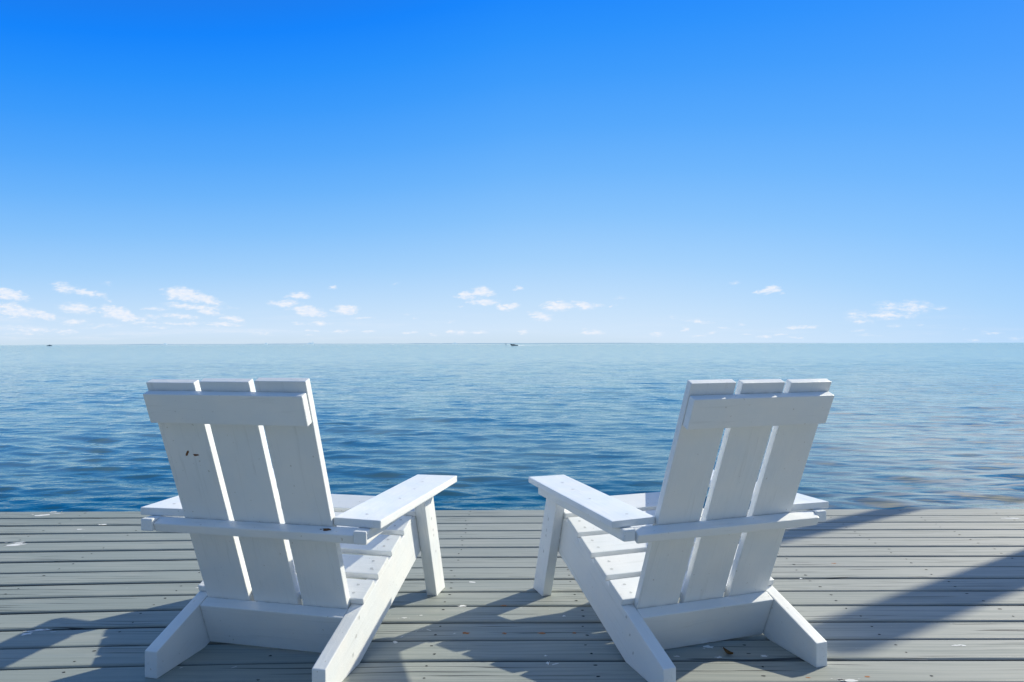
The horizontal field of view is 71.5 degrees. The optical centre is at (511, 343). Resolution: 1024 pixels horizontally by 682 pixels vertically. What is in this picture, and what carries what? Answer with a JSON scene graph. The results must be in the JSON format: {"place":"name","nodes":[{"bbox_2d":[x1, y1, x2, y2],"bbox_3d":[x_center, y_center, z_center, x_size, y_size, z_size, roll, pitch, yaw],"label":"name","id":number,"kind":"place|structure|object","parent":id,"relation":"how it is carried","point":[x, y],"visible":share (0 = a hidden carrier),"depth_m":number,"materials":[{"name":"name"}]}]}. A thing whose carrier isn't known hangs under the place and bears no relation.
{"place":"outdoors","nodes":[
{"label":"outdoors","id":0,"kind":"place"},
{"bbox_2d":[0,342,1023,511],"bbox_3d":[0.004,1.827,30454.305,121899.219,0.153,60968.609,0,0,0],"label":"water","id":1,"kind":"structure","parent":0,"point":[904,426],"depth_m":17.93,"materials":[{"name":"blue liquid"}]},
{"bbox_2d":[94,343,638,344],"bbox_3d":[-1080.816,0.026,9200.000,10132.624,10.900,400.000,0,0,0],"label":"distant shore","id":2,"kind":"structure","parent":1,"relation":"on","point":[388,343],"depth_m":9000.00,"materials":[{"name":"grey"}]},
{"bbox_2d":[518,345,548,345],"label":"boat wake","id":3,"kind":"object","parent":1,"relation":"on","point":[533,345],"visible":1,"depth_m":676.05,"materials":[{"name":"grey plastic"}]},
{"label":"deck framing","id":4,"kind":"structure","parent":1,"relation":"in","visible":0},
{"bbox_2d":[0,509,1023,681],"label":"deck","id":5,"kind":"structure","parent":4,"relation":"on","point":[902,595],"depth_m":2.48,"materials":[{"name":"paint"}]},
{"bbox_2d":[141,378,456,681],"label":"adirondack chair","id":6,"kind":"object","parent":5,"relation":"on","point":[271,545],"visible":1,"depth_m":2.04,"materials":[{"name":"white paint"}]},
{"bbox_2d":[528,379,833,681],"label":"adirondack chair","id":7,"kind":"object","parent":5,"relation":"on","point":[671,542],"visible":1,"depth_m":2.07,"materials":[{"name":"white paint"}]},
{"bbox_2d":[722,647,732,653],"bbox_3d":[0.641,0.916,2.120,0.018,0.013,0.053,0,0,-26],"label":"fallen leaf","id":8,"kind":"object","parent":5,"relation":"on","point":[727,651],"visible":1,"depth_m":2.12,"materials":[{"name":"brown plant"}]},
{"bbox_2d":[0,0,1023,344],"label":"sky","id":9,"kind":"structure","parent":0,"point":[172,171],"materials":[{"name":"blue"}]}
]}

